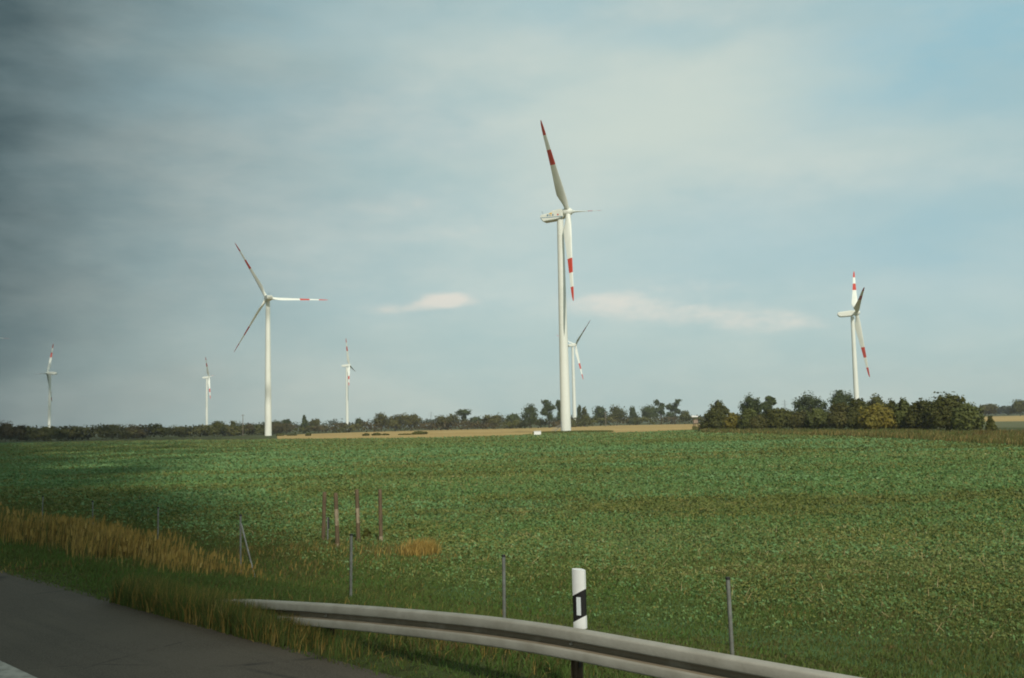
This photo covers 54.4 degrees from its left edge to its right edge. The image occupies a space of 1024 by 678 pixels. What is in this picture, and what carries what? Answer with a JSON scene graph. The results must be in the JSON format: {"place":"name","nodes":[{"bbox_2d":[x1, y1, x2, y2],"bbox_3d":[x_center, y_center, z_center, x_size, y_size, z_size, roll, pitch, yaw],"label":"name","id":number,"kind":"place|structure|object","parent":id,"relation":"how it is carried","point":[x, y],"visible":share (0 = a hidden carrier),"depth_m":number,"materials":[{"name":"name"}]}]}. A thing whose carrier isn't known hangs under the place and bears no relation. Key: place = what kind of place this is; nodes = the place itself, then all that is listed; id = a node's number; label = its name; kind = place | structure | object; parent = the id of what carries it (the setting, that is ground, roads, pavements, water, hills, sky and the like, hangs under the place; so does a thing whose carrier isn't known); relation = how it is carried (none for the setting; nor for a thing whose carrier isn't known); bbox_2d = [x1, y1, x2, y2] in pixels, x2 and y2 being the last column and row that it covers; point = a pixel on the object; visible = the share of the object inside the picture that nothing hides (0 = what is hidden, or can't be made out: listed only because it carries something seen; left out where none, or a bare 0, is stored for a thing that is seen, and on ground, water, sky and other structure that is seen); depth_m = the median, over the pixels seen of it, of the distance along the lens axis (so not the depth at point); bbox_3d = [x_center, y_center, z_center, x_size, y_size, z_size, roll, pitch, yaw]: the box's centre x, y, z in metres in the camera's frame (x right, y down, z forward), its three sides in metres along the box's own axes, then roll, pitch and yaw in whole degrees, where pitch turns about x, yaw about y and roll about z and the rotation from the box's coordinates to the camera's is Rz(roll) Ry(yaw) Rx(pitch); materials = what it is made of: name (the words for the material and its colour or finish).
{"place":"outdoors","nodes":[
{"label":"outdoors","id":0,"kind":"place"},
{"bbox_2d":[0,570,400,677],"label":"road","id":1,"kind":"structure","parent":0,"point":[49,631],"depth_m":12.09,"materials":[{"name":"grey asphalt"}]},
{"bbox_2d":[0,661,36,677],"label":"road marking","id":2,"kind":"object","parent":1,"relation":"on","point":[7,670],"visible":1,"depth_m":10.88,"materials":[{"name":"paint"}]},
{"bbox_2d":[277,424,699,438],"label":"stubble field","id":3,"kind":"structure","parent":0,"point":[511,431],"depth_m":507.37,"materials":[{"name":"beige plant"}]},
{"bbox_2d":[372,412,389,431],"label":"tree","id":4,"kind":"object","parent":3,"relation":"on","point":[381,419],"visible":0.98,"depth_m":754.91,"materials":[{"name":"green plant"}]},
{"bbox_2d":[399,412,422,428],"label":"tree","id":5,"kind":"object","parent":3,"relation":"on","point":[409,420],"visible":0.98,"depth_m":754.25,"materials":[{"name":"green plant"}]},
{"bbox_2d":[412,431,427,434],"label":"shrub","id":6,"kind":"object","parent":3,"relation":"on","point":[419,432],"visible":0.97,"depth_m":451.34,"materials":[{"name":"green plant"}]},
{"bbox_2d":[539,399,556,427],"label":"tree","id":7,"kind":"object","parent":3,"relation":"on","point":[548,406],"visible":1,"depth_m":735.61,"materials":[{"name":"green plant"}]},
{"bbox_2d":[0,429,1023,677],"bbox_3d":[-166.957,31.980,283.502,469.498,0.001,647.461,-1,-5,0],"label":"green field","id":8,"kind":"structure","parent":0,"point":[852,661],"depth_m":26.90,"materials":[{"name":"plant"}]},
{"bbox_2d":[321,492,325,539],"bbox_3d":[-6.897,6.500,36.531,0.152,1.764,0.151,0,-5,0],"label":"wooden post","id":9,"kind":"object","parent":8,"relation":"on","point":[323,515],"visible":0.93,"depth_m":36.48,"materials":[{"name":"brown wood"}]},
{"bbox_2d":[327,517,329,539],"bbox_3d":[-6.648,6.920,36.026,0.095,0.930,0.048,-3,-5,21],"label":"marker stake","id":10,"kind":"object","parent":8,"relation":"on","point":[328,522],"visible":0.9,"depth_m":36.03,"materials":[{"name":"wood"}]},
{"bbox_2d":[334,493,339,545],"bbox_3d":[-5.990,6.206,34.024,0.153,1.886,0.153,-2,-5,-17],"label":"wooden post","id":11,"kind":"object","parent":8,"relation":"on","point":[336,516],"visible":0.85,"depth_m":33.98,"materials":[{"name":"brown wood"}]},
{"bbox_2d":[208,536,493,579],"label":"dry weeds","id":12,"kind":"object","parent":8,"relation":"on","point":[416,547],"visible":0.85,"depth_m":31.75,"materials":[{"name":"brown plant"}]},
{"bbox_2d":[355,489,360,541],"bbox_3d":[-5.513,6.323,35.565,0.153,1.890,0.153,0,-5,-34],"label":"wooden post","id":13,"kind":"object","parent":8,"relation":"on","point":[357,510],"visible":0.94,"depth_m":35.51,"materials":[{"name":"brown wood"}]},
{"bbox_2d":[361,527,371,540],"bbox_3d":[-5.316,7.181,36.405,0.407,0.591,0.372,-3,-5,24],"label":"shrub","id":14,"kind":"object","parent":8,"relation":"on","point":[367,533],"visible":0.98,"depth_m":36.31,"materials":[{"name":"green plant"}]},
{"bbox_2d":[378,489,382,542],"bbox_3d":[-4.641,6.263,35.141,0.149,1.898,0.149,-5,-5,38],"label":"wooden post","id":15,"kind":"object","parent":8,"relation":"on","point":[380,516],"visible":0.87,"depth_m":35.09,"materials":[{"name":"brown wood"}]},
{"bbox_2d":[211,470,1023,637],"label":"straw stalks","id":16,"kind":"object","parent":8,"relation":"on","point":[758,546],"visible":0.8,"depth_m":28.96,"materials":[{"name":"beige plant"}]},
{"bbox_2d":[0,412,1023,677],"bbox_3d":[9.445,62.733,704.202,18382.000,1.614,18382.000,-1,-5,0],"label":"ground","id":17,"kind":"structure","parent":0,"point":[404,672],"depth_m":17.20,"materials":[{"name":"green plant"}]},
{"bbox_2d":[0,420,15,441],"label":"tree","id":18,"kind":"object","parent":17,"relation":"on","point":[6,430],"visible":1,"depth_m":571.64,"materials":[{"name":"green plant"}]},
{"bbox_2d":[11,424,26,441],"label":"tree","id":19,"kind":"object","parent":17,"relation":"on","point":[19,429],"visible":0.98,"depth_m":575.05,"materials":[{"name":"green plant"}]},
{"bbox_2d":[41,346,56,427],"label":"wind turbine","id":20,"kind":"object","parent":17,"relation":"on","point":[48,373],"visible":0.89,"depth_m":1249.60,"materials":[{"name":"grey metal"}]},
{"bbox_2d":[0,422,291,441],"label":"woodland","id":21,"kind":"object","parent":17,"relation":"on","point":[72,432],"visible":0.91,"depth_m":605.00,"materials":[{"name":"green plant"}]},
{"bbox_2d":[0,502,293,583],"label":"tall grass","id":22,"kind":"structure","parent":17,"relation":"on","point":[81,534],"depth_m":22.31,"materials":[{"name":"brown plant"}]},
{"bbox_2d":[157,507,158,538],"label":"fence post","id":23,"kind":"object","parent":17,"relation":"on","point":[157,521],"visible":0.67,"depth_m":25.46,"materials":[{"name":"metal"}]},
{"bbox_2d":[202,357,213,424],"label":"wind turbine","id":24,"kind":"object","parent":17,"relation":"on","point":[207,385],"visible":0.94,"depth_m":1476.75,"materials":[{"name":"grey metal"}]},
{"bbox_2d":[211,420,227,434],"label":"tree","id":25,"kind":"object","parent":17,"relation":"on","point":[220,425],"visible":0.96,"depth_m":635.97,"materials":[{"name":"green plant"}]},
{"bbox_2d":[226,420,240,435],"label":"tree","id":26,"kind":"object","parent":17,"relation":"on","point":[233,424],"visible":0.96,"depth_m":651.06,"materials":[{"name":"green plant"}]},
{"bbox_2d":[108,571,381,663],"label":"rough grass","id":27,"kind":"structure","parent":17,"relation":"on","point":[168,598],"depth_m":12.97,"materials":[{"name":"green plant"}]},
{"bbox_2d":[239,514,254,573],"bbox_3d":[-5.837,4.806,22.060,0.068,1.780,0.756,3,-7,-45],"label":"fence post","id":28,"kind":"object","parent":17,"relation":"on","point":[241,528],"visible":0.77,"depth_m":22.29,"materials":[{"name":"metal"}]},
{"bbox_2d":[245,422,253,432],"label":"tree","id":29,"kind":"object","parent":17,"relation":"on","point":[250,425],"visible":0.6,"depth_m":685.80,"materials":[{"name":"green plant"}]},
{"bbox_2d":[234,243,324,435],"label":"wind turbine","id":30,"kind":"object","parent":17,"relation":"on","point":[268,419],"visible":1,"depth_m":600.73,"materials":[{"name":"grey metal"}]},
{"bbox_2d":[282,419,290,425],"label":"tree","id":31,"kind":"object","parent":17,"relation":"on","point":[287,421],"visible":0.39,"depth_m":795.88,"materials":[{"name":"green plant"}]},
{"bbox_2d":[298,415,308,432],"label":"tree","id":32,"kind":"object","parent":17,"relation":"on","point":[304,421],"visible":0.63,"depth_m":795.71,"materials":[{"name":"green plant"}]},
{"bbox_2d":[307,418,319,429],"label":"tree","id":33,"kind":"object","parent":17,"relation":"on","point":[316,421],"visible":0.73,"depth_m":785.39,"materials":[{"name":"green plant"}]},
{"bbox_2d":[342,341,354,423],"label":"wind turbine","id":34,"kind":"object","parent":17,"relation":"on","point":[348,366],"visible":0.97,"depth_m":1297.39,"materials":[{"name":"grey metal"}]},
{"bbox_2d":[349,534,352,596],"bbox_3d":[-3.096,4.560,19.145,0.067,1.610,0.067,0,-4,0],"label":"fence post","id":35,"kind":"object","parent":17,"relation":"on","point":[351,563],"visible":0.83,"depth_m":19.14,"materials":[{"name":"metal"}]},
{"bbox_2d":[355,417,362,430],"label":"tree","id":36,"kind":"object","parent":17,"relation":"on","point":[358,420],"visible":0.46,"depth_m":895.86,"materials":[{"name":"green plant"}]},
{"bbox_2d":[388,414,401,429],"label":"tree","id":37,"kind":"object","parent":17,"relation":"on","point":[395,417],"visible":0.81,"depth_m":760.75,"materials":[{"name":"green plant"}]},
{"bbox_2d":[433,413,460,428],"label":"tree","id":38,"kind":"object","parent":17,"relation":"on","point":[450,418],"visible":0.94,"depth_m":764.29,"materials":[{"name":"green plant"}]},
{"bbox_2d":[454,409,470,421],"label":"tree","id":39,"kind":"object","parent":17,"relation":"on","point":[464,413],"visible":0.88,"depth_m":835.73,"materials":[{"name":"green plant"}]},
{"bbox_2d":[469,415,481,425],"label":"tree","id":40,"kind":"object","parent":17,"relation":"on","point":[476,419],"visible":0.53,"depth_m":795.49,"materials":[{"name":"green plant"}]},
{"bbox_2d":[255,415,704,433],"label":"hedgerow","id":41,"kind":"object","parent":17,"relation":"on","point":[515,424],"visible":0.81,"depth_m":757.04,"materials":[{"name":"green plant"}]},
{"bbox_2d":[482,412,505,427],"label":"tree","id":42,"kind":"object","parent":17,"relation":"on","point":[497,418],"visible":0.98,"depth_m":764.11,"materials":[{"name":"green plant"}]},
{"bbox_2d":[502,555,505,617],"bbox_3d":[-0.127,4.244,16.000,0.067,1.530,0.067,-1,-5,0],"label":"fence post","id":43,"kind":"object","parent":17,"relation":"on","point":[503,588],"visible":0.83,"depth_m":16.00,"materials":[{"name":"metal"}]},
{"bbox_2d":[504,413,519,421],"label":"tree","id":44,"kind":"object","parent":17,"relation":"on","point":[513,417],"visible":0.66,"depth_m":794.23,"materials":[{"name":"green plant"}]},
{"bbox_2d":[520,403,538,427],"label":"tree","id":45,"kind":"object","parent":17,"relation":"on","point":[531,415],"visible":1,"depth_m":725.46,"materials":[{"name":"green plant"}]},
{"bbox_2d":[224,599,861,677],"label":"guardrail","id":46,"kind":"object","parent":17,"relation":"on","point":[575,646],"visible":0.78,"depth_m":9.29,"materials":[{"name":"metal"}]},
{"bbox_2d":[556,400,560,420],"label":"tree","id":47,"kind":"object","parent":17,"relation":"on","point":[558,409],"visible":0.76,"depth_m":757.50,"materials":[{"name":"green plant"}]},
{"bbox_2d":[557,321,589,422],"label":"wind turbine","id":48,"kind":"object","parent":17,"relation":"on","point":[571,345],"visible":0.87,"depth_m":1018.99,"materials":[{"name":"grey metal"}]},
{"bbox_2d":[572,568,586,666],"bbox_3d":[0.631,2.583,9.235,0.126,0.891,0.106,-1,-5,0],"label":"delineator","id":49,"kind":"object","parent":17,"relation":"on","point":[579,598],"visible":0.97,"depth_m":9.21,"materials":[{"name":"white plastic"}]},
{"bbox_2d":[577,405,581,419],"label":"tree","id":50,"kind":"object","parent":17,"relation":"on","point":[579,409],"visible":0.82,"depth_m":896.88,"materials":[{"name":"green plant"}]},
{"bbox_2d":[578,406,592,426],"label":"tree","id":51,"kind":"object","parent":17,"relation":"on","point":[584,415],"visible":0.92,"depth_m":795.32,"materials":[{"name":"green plant"}]},
{"bbox_2d":[591,406,607,425],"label":"tree","id":52,"kind":"object","parent":17,"relation":"on","point":[599,411],"visible":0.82,"depth_m":854.73,"materials":[{"name":"green plant"}]},
{"bbox_2d":[606,404,628,423],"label":"tree","id":53,"kind":"object","parent":17,"relation":"on","point":[618,412],"visible":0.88,"depth_m":843.92,"materials":[{"name":"green plant"}]},
{"bbox_2d":[236,405,1023,428],"bbox_3d":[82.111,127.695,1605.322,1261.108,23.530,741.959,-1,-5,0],"label":"woodland","id":54,"kind":"object","parent":17,"relation":"on","point":[1004,410],"visible":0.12,"depth_m":1862.42,"materials":[{"name":"green plant"}]},
{"bbox_2d":[625,406,640,424],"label":"tree","id":55,"kind":"object","parent":17,"relation":"on","point":[632,412],"visible":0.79,"depth_m":875.18,"materials":[{"name":"green plant"}]},
{"bbox_2d":[638,404,658,424],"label":"tree","id":56,"kind":"object","parent":17,"relation":"on","point":[649,411],"visible":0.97,"depth_m":863.56,"materials":[{"name":"green plant"}]},
{"bbox_2d":[653,399,665,423],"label":"tree","id":57,"kind":"object","parent":17,"relation":"on","point":[661,411],"visible":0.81,"depth_m":896.42,"materials":[{"name":"green plant"}]},
{"bbox_2d":[663,399,681,423],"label":"tree","id":58,"kind":"object","parent":17,"relation":"on","point":[673,409],"visible":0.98,"depth_m":877.10,"materials":[{"name":"green plant"}]},
{"bbox_2d":[679,410,691,423],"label":"tree","id":59,"kind":"object","parent":17,"relation":"on","point":[684,415],"visible":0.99,"depth_m":855.25,"materials":[{"name":"green plant"}]},
{"bbox_2d":[696,409,726,428],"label":"bush","id":60,"kind":"object","parent":17,"relation":"on","point":[714,419],"visible":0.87,"depth_m":319.40,"materials":[{"name":"green plant"}]},
{"bbox_2d":[708,400,729,415],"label":"tree","id":61,"kind":"object","parent":17,"relation":"on","point":[717,406],"visible":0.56,"depth_m":416.97,"materials":[{"name":"green plant"}]},
{"bbox_2d":[725,577,733,654],"bbox_3d":[2.830,3.867,12.850,0.067,1.570,0.067,-2,-4,0],"label":"fence post","id":62,"kind":"object","parent":17,"relation":"on","point":[729,609],"visible":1,"depth_m":12.85,"materials":[{"name":"metal"}]},
{"bbox_2d":[723,412,740,428],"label":"bush","id":63,"kind":"object","parent":17,"relation":"on","point":[731,420],"visible":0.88,"depth_m":309.90,"materials":[{"name":"green plant"}]},
{"bbox_2d":[737,407,757,428],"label":"bush","id":64,"kind":"object","parent":17,"relation":"on","point":[745,420],"visible":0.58,"depth_m":305.71,"materials":[{"name":"green plant"}]},
{"bbox_2d":[738,392,763,414],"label":"tree","id":65,"kind":"object","parent":17,"relation":"on","point":[752,403],"visible":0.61,"depth_m":427.05,"materials":[{"name":"green plant"}]},
{"bbox_2d":[750,414,767,428],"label":"bush","id":66,"kind":"object","parent":17,"relation":"on","point":[757,421],"visible":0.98,"depth_m":294.67,"materials":[{"name":"green plant"}]},
{"bbox_2d":[761,396,776,415],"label":"tree","id":67,"kind":"object","parent":17,"relation":"on","point":[769,402],"visible":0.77,"depth_m":432.94,"materials":[{"name":"green plant"}]},
{"bbox_2d":[762,407,795,428],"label":"bush","id":68,"kind":"object","parent":17,"relation":"on","point":[777,417],"visible":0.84,"depth_m":296.38,"materials":[{"name":"green plant"}]},
{"bbox_2d":[788,410,807,428],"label":"bush","id":69,"kind":"object","parent":17,"relation":"on","point":[797,420],"visible":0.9,"depth_m":287.15,"materials":[{"name":"green plant"}]},
{"bbox_2d":[791,390,827,411],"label":"tree","id":70,"kind":"object","parent":17,"relation":"on","point":[806,403],"visible":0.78,"depth_m":427.88,"materials":[{"name":"green plant"}]},
{"bbox_2d":[804,407,832,429],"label":"bush","id":71,"kind":"object","parent":17,"relation":"on","point":[817,417],"visible":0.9,"depth_m":282.21,"materials":[{"name":"green plant"}]},
{"bbox_2d":[825,401,852,429],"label":"bush","id":72,"kind":"object","parent":17,"relation":"on","point":[836,418],"visible":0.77,"depth_m":272.47,"materials":[{"name":"green plant"}]},
{"bbox_2d":[828,390,853,405],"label":"tree","id":73,"kind":"object","parent":17,"relation":"on","point":[841,397],"visible":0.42,"depth_m":418.00,"materials":[{"name":"green plant"}]},
{"bbox_2d":[837,272,869,399],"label":"wind turbine","id":74,"kind":"object","parent":17,"relation":"on","point":[855,312],"visible":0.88,"depth_m":742.11,"materials":[{"name":"grey metal"}]},
{"bbox_2d":[846,397,869,429],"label":"bush","id":75,"kind":"object","parent":17,"relation":"on","point":[852,417],"visible":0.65,"depth_m":259.76,"materials":[{"name":"green plant"}]},
{"bbox_2d":[692,426,1023,444],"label":"weeds","id":76,"kind":"object","parent":17,"relation":"on","point":[1006,436],"visible":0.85,"depth_m":168.15,"materials":[{"name":"plant"}]},
{"bbox_2d":[866,393,886,408],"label":"tree","id":77,"kind":"object","parent":17,"relation":"on","point":[875,400],"visible":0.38,"depth_m":396.91,"materials":[{"name":"green plant"}]},
{"bbox_2d":[856,402,897,429],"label":"bush","id":78,"kind":"object","parent":17,"relation":"on","point":[877,416],"visible":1,"depth_m":242.51,"materials":[{"name":"yellow plant"}]},
{"bbox_2d":[886,398,897,429],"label":"bush","id":79,"kind":"object","parent":17,"relation":"on","point":[890,403],"visible":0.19,"depth_m":253.72,"materials":[{"name":"green plant"}]},
{"bbox_2d":[892,397,912,428],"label":"bush","id":80,"kind":"object","parent":17,"relation":"on","point":[901,408],"visible":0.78,"depth_m":243.31,"materials":[{"name":"green plant"}]},
{"bbox_2d":[904,401,922,428],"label":"bush","id":81,"kind":"object","parent":17,"relation":"on","point":[911,419],"visible":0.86,"depth_m":238.61,"materials":[{"name":"green plant"}]},
{"bbox_2d":[916,398,934,430],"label":"bush","id":82,"kind":"object","parent":17,"relation":"on","point":[919,416],"visible":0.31,"depth_m":236.59,"materials":[{"name":"green plant"}]},
{"bbox_2d":[920,391,978,430],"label":"bush","id":83,"kind":"object","parent":17,"relation":"on","point":[938,412],"visible":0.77,"depth_m":225.30,"materials":[{"name":"green plant"}]},
{"bbox_2d":[950,402,986,430],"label":"bush","id":84,"kind":"object","parent":17,"relation":"on","point":[966,416],"visible":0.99,"depth_m":215.21,"materials":[{"name":"green plant"}]},
{"bbox_2d":[978,404,997,415],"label":"tree","id":85,"kind":"object","parent":17,"relation":"on","point":[988,409],"visible":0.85,"depth_m":894.16,"materials":[{"name":"green plant"}]},
{"bbox_2d":[985,415,998,431],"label":"shrub","id":86,"kind":"object","parent":17,"relation":"on","point":[991,424],"visible":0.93,"depth_m":206.50,"materials":[{"name":"green plant"}]},
{"bbox_2d":[1009,399,1023,415],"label":"tree","id":87,"kind":"object","parent":17,"relation":"on","point":[1018,406],"visible":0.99,"depth_m":874.53,"materials":[{"name":"green plant"}]},
{"bbox_2d":[0,0,1023,428],"label":"sky","id":88,"kind":"structure","parent":0,"point":[384,162],"materials":[{"name":"blue"}]},
{"bbox_2d":[983,421,1023,427],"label":"fallow field","id":89,"kind":"structure","parent":0,"point":[1009,424],"depth_m":323.50,"materials":[{"name":"plant"}]},
{"bbox_2d":[984,416,1023,421],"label":"stubble field","id":90,"kind":"structure","parent":0,"point":[1007,418],"depth_m":615.98,"materials":[{"name":"beige plant"}]},
{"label":"mound","id":91,"kind":"structure","parent":0,"visible":0},
{"bbox_2d":[540,121,600,430],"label":"wind turbine","id":92,"kind":"object","parent":91,"relation":"on","point":[564,232],"visible":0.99,"depth_m":395.19,"materials":[{"name":"grey metal"}]},
{"bbox_2d":[532,430,613,433],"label":"mound grass","id":93,"kind":"structure","parent":91,"relation":"on","point":[588,431],"depth_m":371.57,"materials":[{"name":"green plant"}]}
]}

